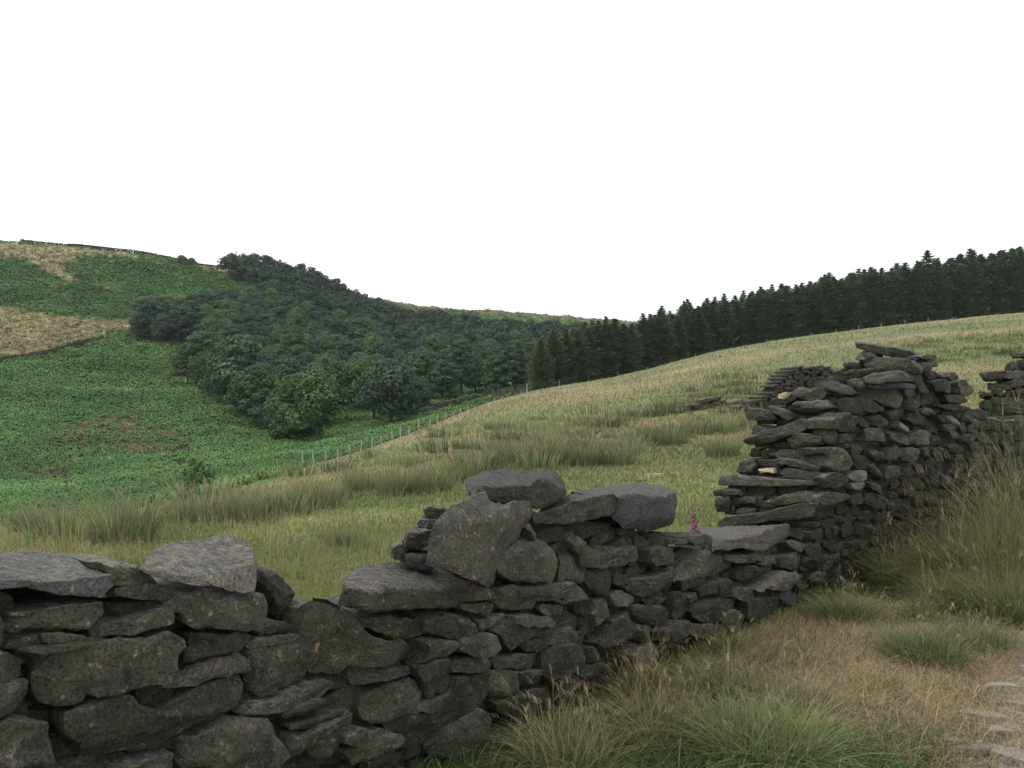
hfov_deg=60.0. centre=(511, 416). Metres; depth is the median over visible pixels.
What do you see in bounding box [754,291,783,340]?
conifer
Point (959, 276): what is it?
conifer
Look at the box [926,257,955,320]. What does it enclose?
conifer
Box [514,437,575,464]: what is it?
rush clump
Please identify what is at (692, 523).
foxglove
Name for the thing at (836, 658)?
grass tussock
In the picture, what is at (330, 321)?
woodland tree
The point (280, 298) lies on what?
woodland tree
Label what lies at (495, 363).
woodland tree
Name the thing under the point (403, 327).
woodland tree
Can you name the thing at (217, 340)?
woodland tree
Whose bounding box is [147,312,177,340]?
woodland tree
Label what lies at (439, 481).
rush clump
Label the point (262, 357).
woodland tree
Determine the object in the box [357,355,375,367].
woodland tree
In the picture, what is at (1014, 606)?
rush tussock
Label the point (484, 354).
woodland tree
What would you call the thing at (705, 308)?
conifer
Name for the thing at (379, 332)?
woodland tree
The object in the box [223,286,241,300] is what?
woodland tree
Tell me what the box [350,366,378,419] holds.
woodland tree
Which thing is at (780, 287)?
conifer
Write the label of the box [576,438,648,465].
rush clump
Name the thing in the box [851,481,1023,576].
rush tussock
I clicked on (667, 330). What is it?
conifer
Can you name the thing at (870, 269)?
conifer
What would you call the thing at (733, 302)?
conifer
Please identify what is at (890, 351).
topstone
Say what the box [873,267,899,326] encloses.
conifer
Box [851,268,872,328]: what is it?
conifer
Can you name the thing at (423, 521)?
stone
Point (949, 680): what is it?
grass tussock
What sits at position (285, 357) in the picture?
woodland tree
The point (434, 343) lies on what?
woodland tree
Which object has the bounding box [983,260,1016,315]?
conifer
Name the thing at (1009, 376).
dry stone wall
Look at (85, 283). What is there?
boundary wall
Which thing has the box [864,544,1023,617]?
rush tussock
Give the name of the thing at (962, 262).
conifer
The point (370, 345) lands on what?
woodland tree
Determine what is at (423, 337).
woodland tree
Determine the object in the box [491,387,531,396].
ruined wall
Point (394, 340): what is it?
woodland tree
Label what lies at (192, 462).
bush
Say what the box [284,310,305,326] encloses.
woodland tree
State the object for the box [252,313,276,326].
woodland tree
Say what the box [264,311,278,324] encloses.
woodland tree
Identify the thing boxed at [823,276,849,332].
conifer
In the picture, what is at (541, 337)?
conifer
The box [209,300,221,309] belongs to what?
woodland tree
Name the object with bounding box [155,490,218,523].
rush clump
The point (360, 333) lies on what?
woodland tree
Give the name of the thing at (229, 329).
woodland tree
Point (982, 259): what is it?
conifer
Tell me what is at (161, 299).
woodland tree
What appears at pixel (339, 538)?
rush clump
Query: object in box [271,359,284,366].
woodland tree
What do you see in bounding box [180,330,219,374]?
woodland tree
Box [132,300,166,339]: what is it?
woodland tree
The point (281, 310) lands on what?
woodland tree
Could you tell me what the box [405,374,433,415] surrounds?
woodland tree
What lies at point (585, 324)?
conifer
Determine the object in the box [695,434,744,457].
rush clump
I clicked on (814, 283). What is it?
conifer
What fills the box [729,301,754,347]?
conifer
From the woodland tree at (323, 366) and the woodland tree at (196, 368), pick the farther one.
the woodland tree at (196, 368)
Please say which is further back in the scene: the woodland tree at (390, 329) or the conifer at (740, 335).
the woodland tree at (390, 329)
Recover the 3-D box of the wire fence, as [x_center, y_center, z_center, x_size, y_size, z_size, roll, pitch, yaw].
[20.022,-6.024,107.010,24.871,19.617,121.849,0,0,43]
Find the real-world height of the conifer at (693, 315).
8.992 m
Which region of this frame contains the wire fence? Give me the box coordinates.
[302,318,951,463]
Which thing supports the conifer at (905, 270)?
on the hillside
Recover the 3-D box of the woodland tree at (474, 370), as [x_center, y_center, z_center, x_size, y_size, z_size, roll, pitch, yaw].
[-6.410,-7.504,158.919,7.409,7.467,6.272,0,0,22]
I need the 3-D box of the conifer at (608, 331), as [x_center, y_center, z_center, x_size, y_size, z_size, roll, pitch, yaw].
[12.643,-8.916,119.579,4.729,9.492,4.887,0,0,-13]
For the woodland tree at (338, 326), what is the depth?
233.86 m
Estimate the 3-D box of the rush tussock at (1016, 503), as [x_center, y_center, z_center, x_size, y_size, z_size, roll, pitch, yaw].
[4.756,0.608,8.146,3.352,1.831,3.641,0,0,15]
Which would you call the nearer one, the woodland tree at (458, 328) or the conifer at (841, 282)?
the conifer at (841, 282)
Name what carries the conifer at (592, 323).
on the hillside
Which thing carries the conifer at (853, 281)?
on the hillside
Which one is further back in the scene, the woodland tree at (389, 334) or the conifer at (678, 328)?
the woodland tree at (389, 334)
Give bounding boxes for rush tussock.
[829,511,993,593]
[837,448,1023,602]
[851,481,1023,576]
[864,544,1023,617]
[887,384,1023,562]
[900,521,1023,629]
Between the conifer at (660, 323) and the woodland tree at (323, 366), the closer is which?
the conifer at (660, 323)
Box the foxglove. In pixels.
[688,503,701,532]
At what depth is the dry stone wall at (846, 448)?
8.28 m
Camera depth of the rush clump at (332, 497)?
14.71 m
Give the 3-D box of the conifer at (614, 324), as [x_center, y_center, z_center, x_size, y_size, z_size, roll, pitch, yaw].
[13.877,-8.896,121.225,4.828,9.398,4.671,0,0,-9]
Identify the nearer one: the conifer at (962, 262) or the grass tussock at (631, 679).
the grass tussock at (631, 679)
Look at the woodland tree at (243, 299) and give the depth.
247.68 m
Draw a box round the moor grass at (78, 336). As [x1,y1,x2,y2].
[0,241,636,481]
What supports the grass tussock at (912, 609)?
on the verge
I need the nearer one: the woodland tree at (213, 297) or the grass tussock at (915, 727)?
the grass tussock at (915, 727)
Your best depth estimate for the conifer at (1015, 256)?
146.68 m
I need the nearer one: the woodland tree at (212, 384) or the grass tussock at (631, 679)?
the grass tussock at (631, 679)
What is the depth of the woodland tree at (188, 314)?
212.89 m
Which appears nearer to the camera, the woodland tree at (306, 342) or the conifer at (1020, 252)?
the conifer at (1020, 252)
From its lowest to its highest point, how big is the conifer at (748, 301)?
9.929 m
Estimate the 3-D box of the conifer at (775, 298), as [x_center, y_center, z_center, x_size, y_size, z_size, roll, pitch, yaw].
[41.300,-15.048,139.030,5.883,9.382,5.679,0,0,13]
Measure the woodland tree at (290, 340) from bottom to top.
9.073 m
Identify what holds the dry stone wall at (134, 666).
on the verge
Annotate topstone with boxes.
[0,550,113,596]
[138,534,256,592]
[338,561,496,612]
[465,467,566,508]
[532,492,616,524]
[695,523,789,551]
[855,342,917,357]
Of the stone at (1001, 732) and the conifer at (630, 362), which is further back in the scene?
the conifer at (630, 362)
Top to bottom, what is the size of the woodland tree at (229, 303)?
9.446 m
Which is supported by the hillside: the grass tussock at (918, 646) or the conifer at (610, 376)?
the conifer at (610, 376)
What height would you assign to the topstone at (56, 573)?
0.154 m
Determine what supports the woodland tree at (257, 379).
on the hillside
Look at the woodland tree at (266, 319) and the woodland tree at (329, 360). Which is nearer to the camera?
the woodland tree at (329, 360)
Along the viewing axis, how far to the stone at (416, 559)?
4.01 m
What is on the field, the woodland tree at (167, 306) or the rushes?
the rushes
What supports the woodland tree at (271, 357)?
on the hillside
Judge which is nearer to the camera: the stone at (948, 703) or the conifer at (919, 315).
the stone at (948, 703)
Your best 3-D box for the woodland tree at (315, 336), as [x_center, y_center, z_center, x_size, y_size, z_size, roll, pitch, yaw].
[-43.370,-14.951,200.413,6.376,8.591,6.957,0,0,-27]
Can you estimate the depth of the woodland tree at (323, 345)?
187.54 m
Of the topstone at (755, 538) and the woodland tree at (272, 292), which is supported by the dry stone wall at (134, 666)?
the topstone at (755, 538)
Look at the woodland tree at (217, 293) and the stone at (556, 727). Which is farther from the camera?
the woodland tree at (217, 293)
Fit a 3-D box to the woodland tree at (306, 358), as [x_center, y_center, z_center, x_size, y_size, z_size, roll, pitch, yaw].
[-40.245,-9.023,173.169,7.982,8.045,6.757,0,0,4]
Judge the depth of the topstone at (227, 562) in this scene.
3.05 m
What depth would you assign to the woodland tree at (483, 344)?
190.66 m
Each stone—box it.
[390,540,404,559]
[399,549,433,570]
[404,526,431,550]
[416,515,436,528]
[423,504,446,518]
[426,492,533,587]
[539,721,575,741]
[648,473,665,477]
[935,699,962,709]
[942,736,965,745]
[947,742,1009,757]
[955,708,1010,723]
[982,682,1022,691]
[985,724,1016,737]
[990,744,1023,765]
[998,722,1023,736]
[999,700,1023,711]
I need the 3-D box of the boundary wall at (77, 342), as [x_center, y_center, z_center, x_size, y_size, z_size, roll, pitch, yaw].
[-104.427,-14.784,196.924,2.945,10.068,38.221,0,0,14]
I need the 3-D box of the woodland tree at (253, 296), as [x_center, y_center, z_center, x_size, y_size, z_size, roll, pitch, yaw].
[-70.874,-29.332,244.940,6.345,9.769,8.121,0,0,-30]
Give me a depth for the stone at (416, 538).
4.05 m
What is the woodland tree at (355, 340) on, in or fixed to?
on the hillside
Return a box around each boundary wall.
[0,335,103,360]
[20,239,225,267]
[79,280,139,297]
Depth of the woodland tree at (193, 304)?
221.94 m
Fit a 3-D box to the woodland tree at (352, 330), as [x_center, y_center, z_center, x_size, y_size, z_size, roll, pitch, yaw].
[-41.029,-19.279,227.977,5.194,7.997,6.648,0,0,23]
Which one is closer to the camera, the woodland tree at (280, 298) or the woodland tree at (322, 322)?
the woodland tree at (322, 322)
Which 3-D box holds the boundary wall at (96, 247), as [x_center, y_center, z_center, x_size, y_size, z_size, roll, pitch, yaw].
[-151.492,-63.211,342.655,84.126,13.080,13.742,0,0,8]
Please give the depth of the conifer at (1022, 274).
146.34 m
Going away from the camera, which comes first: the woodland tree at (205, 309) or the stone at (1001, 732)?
the stone at (1001, 732)
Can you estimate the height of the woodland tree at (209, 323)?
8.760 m
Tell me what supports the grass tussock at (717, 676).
on the verge
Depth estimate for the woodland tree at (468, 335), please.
231.83 m
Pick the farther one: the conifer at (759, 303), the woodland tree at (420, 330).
the woodland tree at (420, 330)
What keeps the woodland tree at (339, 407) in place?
on the hillside
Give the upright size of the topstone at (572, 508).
0.168 m
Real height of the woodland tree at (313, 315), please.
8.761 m
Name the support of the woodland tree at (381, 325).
on the hillside
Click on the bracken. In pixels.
(20, 480)
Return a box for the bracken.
[0,240,637,526]
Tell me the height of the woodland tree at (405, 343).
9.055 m
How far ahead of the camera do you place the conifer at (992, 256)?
150.32 m
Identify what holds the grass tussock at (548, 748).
on the verge
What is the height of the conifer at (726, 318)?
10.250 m
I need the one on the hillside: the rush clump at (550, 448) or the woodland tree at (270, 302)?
the woodland tree at (270, 302)
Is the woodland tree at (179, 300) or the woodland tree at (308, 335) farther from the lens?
the woodland tree at (179, 300)
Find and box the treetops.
[215,251,587,339]
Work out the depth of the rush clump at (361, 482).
17.33 m
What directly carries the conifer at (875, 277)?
on the hillside
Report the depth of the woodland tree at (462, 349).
158.90 m
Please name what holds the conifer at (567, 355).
on the hillside
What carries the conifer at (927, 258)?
on the hillside
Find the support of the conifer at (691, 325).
on the hillside
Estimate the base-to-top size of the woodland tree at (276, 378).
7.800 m
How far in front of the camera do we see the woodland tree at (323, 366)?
144.37 m
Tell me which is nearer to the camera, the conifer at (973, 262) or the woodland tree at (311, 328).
the conifer at (973, 262)
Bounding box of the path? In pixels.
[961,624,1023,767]
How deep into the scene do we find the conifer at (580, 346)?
112.49 m
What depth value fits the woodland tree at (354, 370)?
146.37 m
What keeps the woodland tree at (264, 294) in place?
on the hillside
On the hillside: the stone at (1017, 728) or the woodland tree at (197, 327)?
the woodland tree at (197, 327)
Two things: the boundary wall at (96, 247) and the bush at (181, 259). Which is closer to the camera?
the bush at (181, 259)
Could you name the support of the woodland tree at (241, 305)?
on the hillside
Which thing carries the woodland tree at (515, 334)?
on the hillside
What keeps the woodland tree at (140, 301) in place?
on the hillside
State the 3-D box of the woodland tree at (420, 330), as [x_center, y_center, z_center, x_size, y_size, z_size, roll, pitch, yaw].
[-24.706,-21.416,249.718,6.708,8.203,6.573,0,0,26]
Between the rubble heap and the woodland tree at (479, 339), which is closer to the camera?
the rubble heap
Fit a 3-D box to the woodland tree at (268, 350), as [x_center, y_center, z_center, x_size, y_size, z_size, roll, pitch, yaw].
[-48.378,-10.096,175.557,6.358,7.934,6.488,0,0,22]
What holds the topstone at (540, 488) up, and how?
on the dry stone wall at (134, 666)
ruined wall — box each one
[424,393,483,411]
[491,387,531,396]
[721,365,840,413]
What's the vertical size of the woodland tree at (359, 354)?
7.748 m
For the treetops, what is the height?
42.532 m
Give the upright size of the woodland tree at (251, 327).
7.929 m
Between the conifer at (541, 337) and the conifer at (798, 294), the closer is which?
the conifer at (541, 337)
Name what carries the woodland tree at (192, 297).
on the hillside
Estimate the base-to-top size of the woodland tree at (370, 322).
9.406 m
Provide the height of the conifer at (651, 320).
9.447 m
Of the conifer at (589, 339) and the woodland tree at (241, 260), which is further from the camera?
the woodland tree at (241, 260)
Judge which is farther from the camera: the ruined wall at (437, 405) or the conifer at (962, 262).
the conifer at (962, 262)
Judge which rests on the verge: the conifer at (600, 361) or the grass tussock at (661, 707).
the grass tussock at (661, 707)
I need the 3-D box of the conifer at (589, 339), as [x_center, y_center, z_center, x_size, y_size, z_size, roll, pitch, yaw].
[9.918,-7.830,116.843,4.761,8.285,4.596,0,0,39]
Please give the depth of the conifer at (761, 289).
140.53 m
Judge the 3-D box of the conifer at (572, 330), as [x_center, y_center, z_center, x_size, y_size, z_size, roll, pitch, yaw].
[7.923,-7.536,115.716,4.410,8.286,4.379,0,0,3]
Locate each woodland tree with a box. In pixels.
[128,297,155,324]
[129,311,149,336]
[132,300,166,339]
[147,302,171,317]
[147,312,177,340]
[154,296,165,301]
[161,300,176,306]
[165,296,175,301]
[166,306,199,342]
[168,308,183,338]
[169,347,186,368]
[170,344,195,382]
[172,297,185,305]
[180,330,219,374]
[181,299,198,324]
[185,294,200,304]
[187,351,215,391]
[189,312,207,332]
[190,332,221,360]
[192,289,212,304]
[194,320,205,331]
[196,304,214,316]
[197,350,246,397]
[199,316,218,334]
[201,309,233,325]
[202,294,217,304]
[203,334,264,390]
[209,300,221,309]
[211,290,225,300]
[213,317,233,332]
[218,295,232,300]
[218,298,239,310]
[218,323,245,339]
[222,370,259,412]
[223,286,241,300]
[227,312,246,330]
[233,256,248,277]
[235,296,249,303]
[235,301,250,312]
[237,363,282,425]
[241,313,256,327]
[242,321,262,335]
[247,299,267,311]
[248,293,266,310]
[248,353,265,365]
[251,335,271,351]
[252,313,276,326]
[254,291,272,298]
[254,326,275,337]
[256,373,281,401]
[260,346,278,356]
[260,385,282,427]
[263,297,276,309]
[263,373,324,440]
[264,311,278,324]
[264,354,280,363]
[265,288,282,299]
[267,328,286,344]
[268,324,284,331]
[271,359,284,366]
[271,364,283,373]
[272,307,288,319]
[273,343,293,355]
[274,295,289,309]
[277,358,305,382]
[279,333,304,354]
[279,353,293,360]
[280,296,295,310]
[281,329,296,334]
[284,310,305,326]
[286,366,348,439]
[289,306,307,326]
[290,346,309,357]
[293,350,317,366]
[295,336,316,352]
[299,301,311,309]
[301,361,338,385]
[303,305,320,318]
[303,333,312,339]
[305,311,327,326]
[306,321,324,337]
[310,332,331,344]
[310,333,338,356]
[316,319,326,327]
[316,353,345,388]
[320,331,330,336]
[321,349,346,360]
[321,377,343,412]
[322,315,334,326]
[326,319,335,332]
[327,334,343,341]
[329,319,350,338]
[331,309,348,319]
[333,341,342,350]
[336,337,355,351]
[337,360,366,407]
[339,341,358,354]
[342,355,359,364]
[343,320,355,334]
[344,326,357,339]
[348,317,370,330]
[348,352,366,357]
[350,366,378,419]
[352,338,360,344]
[354,328,374,340]
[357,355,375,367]
[358,332,385,345]
[359,335,383,355]
[359,354,420,420]
[361,316,376,333]
[370,358,398,367]
[371,327,387,338]
[374,342,398,357]
[376,323,385,329]
[383,329,394,339]
[385,325,394,334]
[389,337,398,343]
[393,330,407,340]
[393,338,417,352]
[395,325,411,334]
[405,351,440,406]
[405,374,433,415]
[412,347,427,361]
[413,326,426,337]
[418,334,428,340]
[419,334,450,351]
[428,359,464,397]
[431,348,451,370]
[445,339,475,392]
[450,322,466,334]
[451,334,466,345]
[454,354,491,392]
[458,330,477,343]
[472,333,485,344]
[473,346,497,387]
[475,327,487,338]
[475,343,491,351]
[479,354,509,391]
[481,339,497,346]
[484,329,500,341]
[491,343,505,354]
[494,332,511,346]
[497,339,531,389]
[508,330,526,341]
[512,353,533,385]
[524,341,536,352]
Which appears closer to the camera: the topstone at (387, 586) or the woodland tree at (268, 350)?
the topstone at (387, 586)
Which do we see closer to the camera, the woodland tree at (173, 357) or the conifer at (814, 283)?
the conifer at (814, 283)
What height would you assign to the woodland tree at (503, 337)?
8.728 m
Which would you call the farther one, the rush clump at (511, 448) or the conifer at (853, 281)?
the conifer at (853, 281)
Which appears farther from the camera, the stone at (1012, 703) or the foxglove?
the foxglove
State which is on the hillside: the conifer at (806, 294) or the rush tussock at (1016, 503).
the conifer at (806, 294)
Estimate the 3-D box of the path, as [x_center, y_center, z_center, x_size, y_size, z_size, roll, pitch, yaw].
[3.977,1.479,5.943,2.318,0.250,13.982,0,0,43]
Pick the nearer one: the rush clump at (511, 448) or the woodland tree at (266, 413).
the rush clump at (511, 448)
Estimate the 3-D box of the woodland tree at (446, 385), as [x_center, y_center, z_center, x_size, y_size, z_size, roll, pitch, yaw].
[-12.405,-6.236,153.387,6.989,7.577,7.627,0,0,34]
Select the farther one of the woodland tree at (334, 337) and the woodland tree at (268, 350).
the woodland tree at (334, 337)
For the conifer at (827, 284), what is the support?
on the hillside
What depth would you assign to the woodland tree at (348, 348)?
189.33 m
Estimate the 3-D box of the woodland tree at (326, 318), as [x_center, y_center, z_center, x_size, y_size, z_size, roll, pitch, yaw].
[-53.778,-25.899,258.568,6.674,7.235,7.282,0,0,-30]
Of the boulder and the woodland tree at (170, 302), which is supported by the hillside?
the woodland tree at (170, 302)
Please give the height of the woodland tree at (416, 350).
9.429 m
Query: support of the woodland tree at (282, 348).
on the hillside
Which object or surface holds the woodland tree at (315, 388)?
on the hillside
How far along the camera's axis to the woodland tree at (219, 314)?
208.06 m
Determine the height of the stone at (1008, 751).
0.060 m
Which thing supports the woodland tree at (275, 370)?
on the hillside
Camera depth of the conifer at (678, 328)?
129.16 m
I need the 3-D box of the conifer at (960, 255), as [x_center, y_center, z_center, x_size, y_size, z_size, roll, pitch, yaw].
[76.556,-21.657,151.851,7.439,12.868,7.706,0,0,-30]
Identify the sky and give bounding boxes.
[0,0,1023,321]
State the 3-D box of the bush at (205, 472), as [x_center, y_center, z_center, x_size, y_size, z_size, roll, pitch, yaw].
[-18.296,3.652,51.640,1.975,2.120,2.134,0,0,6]
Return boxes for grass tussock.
[466,664,689,767]
[515,649,773,766]
[588,623,725,714]
[612,651,932,767]
[626,624,815,710]
[682,611,775,662]
[713,647,871,721]
[785,564,914,626]
[799,641,867,671]
[832,658,937,700]
[836,600,1017,674]
[858,706,974,750]
[878,580,961,622]
[908,597,1023,654]
[913,671,987,699]
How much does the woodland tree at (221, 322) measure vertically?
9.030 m
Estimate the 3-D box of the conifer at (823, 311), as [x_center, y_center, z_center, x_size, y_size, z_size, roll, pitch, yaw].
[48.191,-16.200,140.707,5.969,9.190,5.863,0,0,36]
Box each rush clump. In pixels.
[0,496,58,532]
[15,495,100,538]
[60,481,187,547]
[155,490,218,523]
[210,485,282,520]
[287,473,353,510]
[320,522,370,547]
[329,464,385,493]
[365,461,432,496]
[402,459,471,494]
[481,438,535,460]
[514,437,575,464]
[542,436,617,466]
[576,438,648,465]
[641,425,696,445]
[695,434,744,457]
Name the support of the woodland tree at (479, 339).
on the hillside
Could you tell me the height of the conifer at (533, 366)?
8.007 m
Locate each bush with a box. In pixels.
[174,255,186,264]
[180,461,215,488]
[187,257,198,264]
[187,457,198,467]
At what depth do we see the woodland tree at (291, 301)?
259.56 m
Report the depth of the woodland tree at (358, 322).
236.27 m
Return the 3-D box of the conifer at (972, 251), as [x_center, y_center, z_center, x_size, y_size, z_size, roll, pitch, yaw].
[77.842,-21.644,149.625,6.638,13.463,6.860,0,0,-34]
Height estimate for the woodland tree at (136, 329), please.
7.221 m
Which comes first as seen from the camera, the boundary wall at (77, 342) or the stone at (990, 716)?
the stone at (990, 716)
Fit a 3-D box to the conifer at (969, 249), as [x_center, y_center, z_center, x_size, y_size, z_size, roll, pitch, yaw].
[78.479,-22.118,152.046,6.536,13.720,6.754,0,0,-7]
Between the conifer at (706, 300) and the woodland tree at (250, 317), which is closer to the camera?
the conifer at (706, 300)
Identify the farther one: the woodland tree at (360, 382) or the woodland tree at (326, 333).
the woodland tree at (326, 333)
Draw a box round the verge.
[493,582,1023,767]
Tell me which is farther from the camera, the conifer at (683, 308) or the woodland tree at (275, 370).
the woodland tree at (275, 370)
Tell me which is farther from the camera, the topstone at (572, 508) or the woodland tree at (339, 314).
the woodland tree at (339, 314)
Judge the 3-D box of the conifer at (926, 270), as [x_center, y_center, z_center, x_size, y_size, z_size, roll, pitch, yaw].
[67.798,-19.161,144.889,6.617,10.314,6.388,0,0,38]
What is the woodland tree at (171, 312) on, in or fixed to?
on the hillside
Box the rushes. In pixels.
[3,329,1023,547]
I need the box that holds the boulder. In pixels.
[571,482,676,530]
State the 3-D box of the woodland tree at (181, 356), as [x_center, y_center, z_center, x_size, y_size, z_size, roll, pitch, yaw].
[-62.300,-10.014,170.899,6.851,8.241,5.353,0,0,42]
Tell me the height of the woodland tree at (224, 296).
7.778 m
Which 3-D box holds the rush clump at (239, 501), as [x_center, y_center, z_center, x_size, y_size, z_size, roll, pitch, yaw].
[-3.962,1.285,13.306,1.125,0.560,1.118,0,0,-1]
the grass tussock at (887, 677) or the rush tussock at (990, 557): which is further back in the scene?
the rush tussock at (990, 557)
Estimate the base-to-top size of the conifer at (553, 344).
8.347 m
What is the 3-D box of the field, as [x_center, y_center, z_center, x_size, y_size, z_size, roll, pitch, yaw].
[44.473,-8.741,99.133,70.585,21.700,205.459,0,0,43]
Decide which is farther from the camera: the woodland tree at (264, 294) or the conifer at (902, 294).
the woodland tree at (264, 294)
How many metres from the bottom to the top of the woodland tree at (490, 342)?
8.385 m
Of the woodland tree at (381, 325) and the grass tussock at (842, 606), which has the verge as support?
the grass tussock at (842, 606)
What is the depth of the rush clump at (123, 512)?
10.36 m
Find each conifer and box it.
[525,339,556,387]
[528,336,549,390]
[528,336,555,389]
[544,329,569,386]
[550,333,573,384]
[560,327,581,384]
[564,327,587,380]
[568,329,596,382]
[580,321,602,380]
[580,326,604,379]
[588,320,603,378]
[591,320,618,379]
[591,327,611,377]
[597,316,621,377]
[604,325,619,378]
[609,319,630,376]
[614,323,640,373]
[625,323,646,370]
[634,313,658,369]
[640,313,666,368]
[644,316,673,365]
[654,314,680,363]
[657,305,675,352]
[670,314,693,359]
[674,300,693,328]
[680,311,702,358]
[681,298,693,314]
[689,310,716,355]
[690,309,704,350]
[695,302,718,352]
[700,297,718,314]
[705,304,727,351]
[709,301,728,345]
[713,293,738,348]
[729,295,738,306]
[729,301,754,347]
[738,290,746,299]
[741,292,765,344]
[748,291,774,342]
[753,285,765,326]
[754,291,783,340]
[767,291,789,340]
[769,284,774,292]
[774,285,804,338]
[776,283,783,298]
[788,287,813,336]
[795,282,806,292]
[797,287,823,335]
[804,286,833,334]
[809,282,830,319]
[815,275,844,332]
[818,274,838,318]
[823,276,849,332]
[828,279,857,331]
[838,272,871,329]
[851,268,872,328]
[854,269,879,328]
[859,269,892,327]
[867,267,877,278]
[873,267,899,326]
[883,271,913,324]
[886,268,908,324]
[890,262,900,272]
[896,262,924,323]
[901,260,935,322]
[916,268,947,321]
[920,249,935,267]
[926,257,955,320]
[940,268,968,317]
[947,264,981,318]
[949,253,966,266]
[958,258,967,273]
[961,252,993,317]
[965,248,972,260]
[967,249,988,281]
[971,253,1006,315]
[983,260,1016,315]
[987,253,1010,295]
[991,251,1023,313]
[999,247,1023,312]
[1007,259,1023,312]
[1011,248,1023,309]
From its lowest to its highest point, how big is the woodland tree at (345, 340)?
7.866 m
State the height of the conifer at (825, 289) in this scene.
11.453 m
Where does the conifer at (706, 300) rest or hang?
on the hillside
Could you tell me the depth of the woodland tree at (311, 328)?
220.71 m
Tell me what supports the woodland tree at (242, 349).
on the hillside
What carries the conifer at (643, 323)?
on the hillside
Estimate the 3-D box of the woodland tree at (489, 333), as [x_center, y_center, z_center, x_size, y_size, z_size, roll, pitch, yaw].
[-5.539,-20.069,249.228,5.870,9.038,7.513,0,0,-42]
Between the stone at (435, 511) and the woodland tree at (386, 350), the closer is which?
the stone at (435, 511)
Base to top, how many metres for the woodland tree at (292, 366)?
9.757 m
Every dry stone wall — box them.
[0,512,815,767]
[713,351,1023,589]
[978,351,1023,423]
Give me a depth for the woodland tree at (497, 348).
187.59 m
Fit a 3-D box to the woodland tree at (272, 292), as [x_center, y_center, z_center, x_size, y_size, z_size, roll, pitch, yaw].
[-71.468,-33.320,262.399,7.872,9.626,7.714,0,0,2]
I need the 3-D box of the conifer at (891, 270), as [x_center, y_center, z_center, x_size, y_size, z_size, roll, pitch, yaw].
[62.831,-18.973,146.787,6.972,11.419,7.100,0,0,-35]
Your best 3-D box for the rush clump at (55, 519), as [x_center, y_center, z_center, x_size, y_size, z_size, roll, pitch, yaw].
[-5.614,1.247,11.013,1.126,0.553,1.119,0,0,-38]
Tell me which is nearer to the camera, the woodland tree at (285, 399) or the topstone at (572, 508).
the topstone at (572, 508)
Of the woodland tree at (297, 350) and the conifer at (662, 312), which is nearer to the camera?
the conifer at (662, 312)
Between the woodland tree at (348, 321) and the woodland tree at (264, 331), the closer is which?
the woodland tree at (264, 331)
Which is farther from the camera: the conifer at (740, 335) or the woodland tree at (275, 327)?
the woodland tree at (275, 327)
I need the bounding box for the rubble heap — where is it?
[670,396,743,412]
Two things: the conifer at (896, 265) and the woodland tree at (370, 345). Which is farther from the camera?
the woodland tree at (370, 345)
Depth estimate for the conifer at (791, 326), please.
137.77 m
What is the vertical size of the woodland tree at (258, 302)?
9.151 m
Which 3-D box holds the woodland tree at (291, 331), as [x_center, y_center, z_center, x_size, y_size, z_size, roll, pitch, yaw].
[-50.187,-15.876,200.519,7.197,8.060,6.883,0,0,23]
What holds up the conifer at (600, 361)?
on the hillside
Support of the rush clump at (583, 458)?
on the field
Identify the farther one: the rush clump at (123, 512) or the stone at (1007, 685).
the rush clump at (123, 512)
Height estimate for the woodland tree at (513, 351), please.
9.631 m
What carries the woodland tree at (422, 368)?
on the hillside
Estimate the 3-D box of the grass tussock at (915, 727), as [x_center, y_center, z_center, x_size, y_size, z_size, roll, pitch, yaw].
[1.956,1.521,4.389,0.580,0.203,0.532,0,0,-37]
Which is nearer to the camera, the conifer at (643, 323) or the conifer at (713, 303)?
the conifer at (643, 323)
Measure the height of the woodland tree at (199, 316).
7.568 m
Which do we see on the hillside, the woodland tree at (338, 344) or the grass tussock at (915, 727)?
the woodland tree at (338, 344)
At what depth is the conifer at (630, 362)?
120.88 m
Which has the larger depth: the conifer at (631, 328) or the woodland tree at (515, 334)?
the woodland tree at (515, 334)
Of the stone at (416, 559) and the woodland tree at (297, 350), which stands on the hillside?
the woodland tree at (297, 350)
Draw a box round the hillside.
[0,242,637,524]
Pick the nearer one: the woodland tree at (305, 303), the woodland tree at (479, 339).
the woodland tree at (479, 339)
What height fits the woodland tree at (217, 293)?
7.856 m
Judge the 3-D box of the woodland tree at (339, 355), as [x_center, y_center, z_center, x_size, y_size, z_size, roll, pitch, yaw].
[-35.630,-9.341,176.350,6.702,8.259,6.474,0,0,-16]
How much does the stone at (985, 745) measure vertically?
0.060 m
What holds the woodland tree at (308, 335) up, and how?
on the hillside
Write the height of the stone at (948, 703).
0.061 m
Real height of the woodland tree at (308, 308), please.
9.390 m
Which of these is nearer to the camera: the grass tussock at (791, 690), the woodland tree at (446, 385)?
the grass tussock at (791, 690)
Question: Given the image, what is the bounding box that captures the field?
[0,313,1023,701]
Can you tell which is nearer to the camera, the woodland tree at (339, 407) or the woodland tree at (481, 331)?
the woodland tree at (339, 407)
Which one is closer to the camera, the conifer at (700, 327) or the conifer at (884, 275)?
the conifer at (700, 327)

